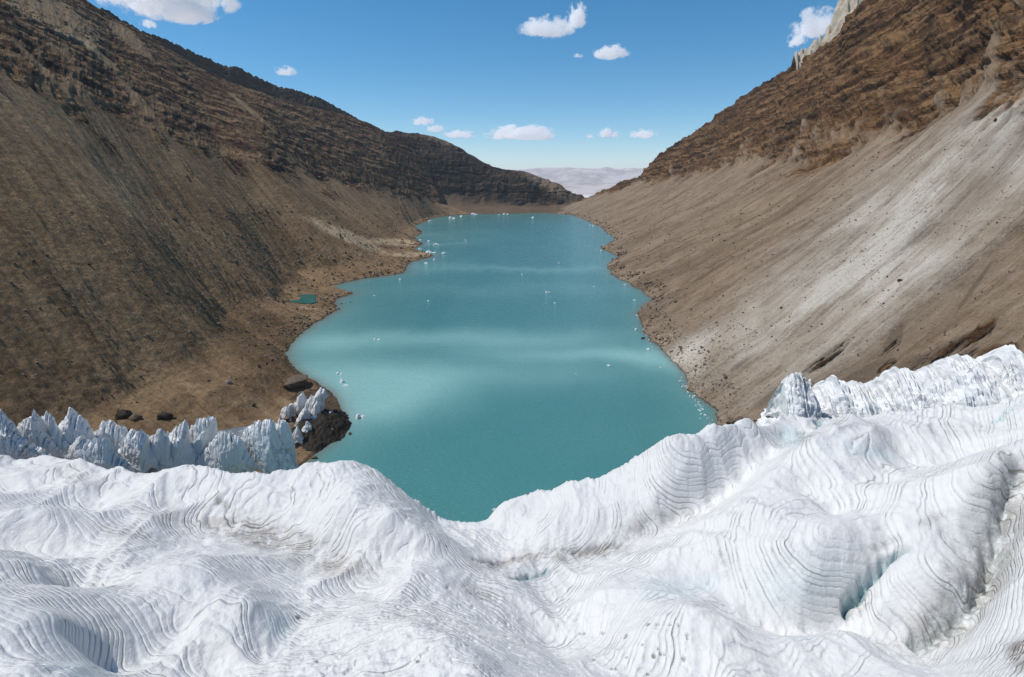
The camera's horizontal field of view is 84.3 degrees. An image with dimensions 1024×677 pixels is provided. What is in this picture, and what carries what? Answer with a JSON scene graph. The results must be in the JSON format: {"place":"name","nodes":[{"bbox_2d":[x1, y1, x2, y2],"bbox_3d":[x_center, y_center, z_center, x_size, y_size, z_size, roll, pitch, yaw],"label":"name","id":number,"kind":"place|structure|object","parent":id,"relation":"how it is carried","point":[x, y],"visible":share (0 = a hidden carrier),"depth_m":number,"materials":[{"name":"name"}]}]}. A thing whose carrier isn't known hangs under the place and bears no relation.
{"place":"outdoors","nodes":[
{"label":"outdoors","id":0,"kind":"place"},
{"bbox_2d":[100,8,359,119],"bbox_3d":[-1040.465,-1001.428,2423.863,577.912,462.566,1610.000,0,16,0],"label":"mountain","id":1,"kind":"structure","parent":0,"point":[238,76],"depth_m":2399.31,"materials":[{"name":"stone"}]},
{"bbox_2d":[0,0,469,472],"bbox_3d":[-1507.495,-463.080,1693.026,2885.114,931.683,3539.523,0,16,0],"label":"mountain","id":2,"kind":"structure","parent":0,"point":[104,117],"depth_m":602.75,"materials":[{"name":"brown soil"}]},
{"bbox_2d":[115,409,132,419],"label":"boulder","id":3,"kind":"object","parent":2,"relation":"on","point":[122,414],"visible":0.94,"depth_m":309.77,"materials":[{"name":"grey stone"}]},
{"bbox_2d":[128,413,142,420],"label":"boulder","id":4,"kind":"object","parent":2,"relation":"on","point":[135,417],"visible":1,"depth_m":308.97,"materials":[{"name":"grey stone"}]},
{"bbox_2d":[157,412,172,419],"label":"boulder","id":5,"kind":"object","parent":2,"relation":"on","point":[164,415],"visible":1,"depth_m":316.89,"materials":[{"name":"grey stone"}]},
{"bbox_2d":[0,203,448,455],"bbox_3d":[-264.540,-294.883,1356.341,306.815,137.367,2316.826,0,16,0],"label":"rubble","id":6,"kind":"object","parent":2,"relation":"on","point":[167,292],"visible":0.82,"depth_m":656.92,"materials":[{"name":"brown stone"}]},
{"bbox_2d":[279,406,291,420],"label":"serac","id":7,"kind":"object","parent":2,"relation":"on","point":[285,412],"visible":0.94,"depth_m":359.70,"materials":[{"name":"white ice"}]},
{"bbox_2d":[288,403,295,416],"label":"serac","id":8,"kind":"object","parent":2,"relation":"on","point":[291,406],"visible":0.66,"depth_m":367.64,"materials":[{"name":"white ice"}]},
{"bbox_2d":[283,374,307,389],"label":"boulder","id":9,"kind":"object","parent":2,"relation":"on","point":[296,381],"visible":0.98,"depth_m":414.21,"materials":[{"name":"stone"}]},
{"bbox_2d":[264,214,462,453],"bbox_3d":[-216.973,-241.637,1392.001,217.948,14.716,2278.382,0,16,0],"label":"rubble","id":10,"kind":"object","parent":2,"relation":"on","point":[325,305],"visible":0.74,"depth_m":623.06,"materials":[{"name":"stone"}]},
{"bbox_2d":[289,294,317,303],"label":"pond","id":11,"kind":"structure","parent":0,"point":[308,298],"depth_m":701.57,"materials":[{"name":"liquid"}]},
{"bbox_2d":[87,0,838,169],"label":"sky","id":12,"kind":"structure","parent":0,"point":[511,84],"materials":[{"name":"blue"}]},
{"bbox_2d":[388,130,584,217],"bbox_3d":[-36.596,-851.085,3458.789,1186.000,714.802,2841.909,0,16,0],"label":"mountain","id":13,"kind":"structure","parent":0,"point":[463,180],"depth_m":2809.14,"materials":[{"name":"stone"}]},
{"bbox_2d":[285,213,717,522],"bbox_3d":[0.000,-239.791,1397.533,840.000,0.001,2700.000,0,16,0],"label":"lake","id":14,"kind":"structure","parent":0,"point":[469,394],"depth_m":466.22,"materials":[{"name":"liquid"}]},
{"bbox_2d":[291,408,351,453],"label":"moraine","id":15,"kind":"structure","parent":14,"relation":"in","point":[328,428],"depth_m":340.25,"materials":[{"name":"black stone"}]},
{"bbox_2d":[292,426,303,443],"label":"serac","id":16,"kind":"object","parent":15,"relation":"on","point":[298,437],"visible":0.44,"depth_m":326.21,"materials":[{"name":"white ice"}]},
{"bbox_2d":[294,392,306,413],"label":"serac","id":17,"kind":"object","parent":15,"relation":"on","point":[299,403],"visible":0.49,"depth_m":371.30,"materials":[{"name":"white ice"}]},
{"bbox_2d":[294,405,310,426],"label":"serac","id":18,"kind":"object","parent":15,"relation":"on","point":[304,413],"visible":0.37,"depth_m":347.67,"materials":[{"name":"white ice"}]},
{"bbox_2d":[302,421,311,432],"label":"serac","id":19,"kind":"object","parent":15,"relation":"on","point":[307,427],"visible":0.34,"depth_m":333.59,"materials":[{"name":"white ice"}]},
{"bbox_2d":[304,395,313,412],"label":"serac","id":20,"kind":"object","parent":15,"relation":"on","point":[308,403],"visible":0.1,"depth_m":368.84,"materials":[{"name":"white ice"}]},
{"bbox_2d":[311,401,320,414],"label":"serac","id":21,"kind":"object","parent":15,"relation":"on","point":[316,409],"visible":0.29,"depth_m":354.46,"materials":[{"name":"white ice"}]},
{"bbox_2d":[311,387,328,410],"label":"serac","id":22,"kind":"object","parent":15,"relation":"on","point":[321,395],"visible":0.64,"depth_m":361.45,"materials":[{"name":"white ice"}]},
{"bbox_2d":[356,414,365,418],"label":"ice floe","id":23,"kind":"object","parent":14,"relation":"on","point":[358,416],"visible":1,"depth_m":367.10,"materials":[{"name":"white ice"}]},
{"bbox_2d":[0,393,1023,676],"bbox_3d":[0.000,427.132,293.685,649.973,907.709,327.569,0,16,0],"label":"glacier","id":24,"kind":"object","parent":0,"point":[886,543],"visible":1,"depth_m":133.56,"materials":[{"name":"white ice"}]},
{"bbox_2d":[0,409,51,459],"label":"serac","id":25,"kind":"object","parent":24,"relation":"on","point":[15,444],"visible":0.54,"depth_m":232.60,"materials":[{"name":"white ice"}]},
{"bbox_2d":[58,407,97,444],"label":"serac","id":26,"kind":"object","parent":24,"relation":"on","point":[73,425],"visible":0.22,"depth_m":255.99,"materials":[{"name":"white ice"}]},
{"bbox_2d":[60,435,140,470],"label":"serac","id":27,"kind":"object","parent":24,"relation":"on","point":[101,451],"visible":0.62,"depth_m":242.07,"materials":[{"name":"white ice"}]},
{"bbox_2d":[118,429,164,472],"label":"serac","id":28,"kind":"object","parent":24,"relation":"on","point":[134,450],"visible":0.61,"depth_m":256.60,"materials":[{"name":"white ice"}]},
{"bbox_2d":[93,426,247,472],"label":"glacier","id":29,"kind":"object","parent":24,"relation":"attached to","point":[238,431],"visible":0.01,"depth_m":280.69,"materials":[{"name":"white ice"}]},
{"bbox_2d":[17,410,65,457],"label":"serac","id":30,"kind":"object","parent":29,"relation":"on","point":[33,429],"visible":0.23,"depth_m":245.63,"materials":[{"name":"white ice"}]},
{"bbox_2d":[41,411,69,457],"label":"serac","id":31,"kind":"object","parent":29,"relation":"on","point":[54,433],"visible":0.19,"depth_m":251.51,"materials":[{"name":"white ice"}]},
{"bbox_2d":[93,420,127,451],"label":"serac","id":32,"kind":"object","parent":29,"relation":"on","point":[114,433],"visible":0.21,"depth_m":262.60,"materials":[{"name":"white ice"}]},
{"bbox_2d":[149,428,178,471],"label":"serac","id":33,"kind":"object","parent":29,"relation":"on","point":[160,444],"visible":0.6,"depth_m":262.13,"materials":[{"name":"white ice"}]},
{"bbox_2d":[168,420,197,465],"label":"serac","id":34,"kind":"object","parent":29,"relation":"on","point":[183,452],"visible":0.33,"depth_m":266.51,"materials":[{"name":"white ice"}]},
{"bbox_2d":[189,416,217,457],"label":"serac","id":35,"kind":"object","parent":29,"relation":"on","point":[203,432],"visible":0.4,"depth_m":269.95,"materials":[{"name":"white ice"}]},
{"bbox_2d":[193,431,263,472],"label":"serac","id":36,"kind":"object","parent":29,"relation":"on","point":[224,451],"visible":0.53,"depth_m":266.82,"materials":[{"name":"white ice"}]},
{"bbox_2d":[241,418,296,473],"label":"serac","id":37,"kind":"object","parent":24,"relation":"on","point":[268,453],"visible":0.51,"depth_m":272.93,"materials":[{"name":"white ice"}]},
{"bbox_2d":[262,419,298,472],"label":"serac","id":38,"kind":"object","parent":24,"relation":"on","point":[285,433],"visible":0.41,"depth_m":280.14,"materials":[{"name":"white ice"}]},
{"bbox_2d":[756,372,822,425],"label":"serac","id":39,"kind":"object","parent":24,"relation":"on","point":[794,394],"visible":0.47,"depth_m":237.56,"materials":[{"name":"white ice"}]},
{"bbox_2d":[761,375,887,418],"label":"serac","id":40,"kind":"object","parent":24,"relation":"on","point":[835,397],"visible":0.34,"depth_m":247.23,"materials":[{"name":"white ice"}]},
{"bbox_2d":[864,366,930,411],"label":"serac","id":41,"kind":"object","parent":24,"relation":"on","point":[900,389],"visible":0.28,"depth_m":248.09,"materials":[{"name":"white ice"}]},
{"bbox_2d":[913,364,945,407],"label":"serac","id":42,"kind":"object","parent":24,"relation":"on","point":[933,382],"visible":0.16,"depth_m":246.15,"materials":[{"name":"white ice"}]},
{"bbox_2d":[932,354,1001,406],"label":"serac","id":43,"kind":"object","parent":24,"relation":"on","point":[970,381],"visible":0.37,"depth_m":240.45,"materials":[{"name":"white ice"}]},
{"bbox_2d":[976,345,1023,402],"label":"serac","id":44,"kind":"object","parent":24,"relation":"on","point":[1005,363],"visible":0.27,"depth_m":238.44,"materials":[{"name":"white ice"}]},
{"bbox_2d":[506,167,643,182],"bbox_3d":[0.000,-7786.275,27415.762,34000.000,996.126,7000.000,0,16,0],"label":"hills","id":45,"kind":"structure","parent":0,"point":[586,175],"depth_m":25765.93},
{"bbox_2d":[559,182,616,194],"bbox_3d":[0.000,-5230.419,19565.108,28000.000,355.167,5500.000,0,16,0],"label":"hills","id":46,"kind":"structure","parent":0,"point":[582,188],"depth_m":17941.29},
{"bbox_2d":[556,0,1023,425],"bbox_3d":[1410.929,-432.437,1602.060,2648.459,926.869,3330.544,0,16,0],"label":"mountain","id":47,"kind":"structure","parent":0,"point":[870,79],"depth_m":577.33,"materials":[{"name":"brown stone"}]},
{"bbox_2d":[565,213,749,423],"bbox_3d":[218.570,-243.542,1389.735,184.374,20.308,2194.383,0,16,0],"label":"rubble","id":48,"kind":"object","parent":47,"relation":"on","point":[725,376],"visible":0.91,"depth_m":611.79,"materials":[{"name":"stone"}]},
{"bbox_2d":[654,333,702,388],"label":"rubble","id":49,"kind":"object","parent":47,"relation":"on","point":[662,347],"visible":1,"depth_m":484.79,"materials":[{"name":"grey stone"}]},
{"bbox_2d":[726,419,734,423],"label":"boulder","id":50,"kind":"object","parent":47,"relation":"on","point":[730,421],"visible":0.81,"depth_m":347.11,"materials":[{"name":"stone"}]},
{"bbox_2d":[734,416,743,420],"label":"boulder","id":51,"kind":"object","parent":47,"relation":"on","point":[738,418],"visible":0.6,"depth_m":344.86,"materials":[{"name":"stone"}]},
{"bbox_2d":[581,137,1023,420],"bbox_3d":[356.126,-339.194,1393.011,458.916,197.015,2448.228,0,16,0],"label":"rubble","id":52,"kind":"object","parent":47,"relation":"on","point":[804,249],"visible":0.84,"depth_m":543.37,"materials":[{"name":"stone"}]},
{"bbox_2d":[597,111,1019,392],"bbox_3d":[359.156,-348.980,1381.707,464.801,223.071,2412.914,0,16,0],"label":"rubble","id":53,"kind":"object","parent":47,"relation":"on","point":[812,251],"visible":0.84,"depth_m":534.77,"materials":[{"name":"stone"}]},
{"bbox_2d":[788,0,861,73],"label":"mountain","id":54,"kind":"structure","parent":0,"point":[843,8],"depth_m":1600.03,"materials":[{"name":"white snow"}]}
]}

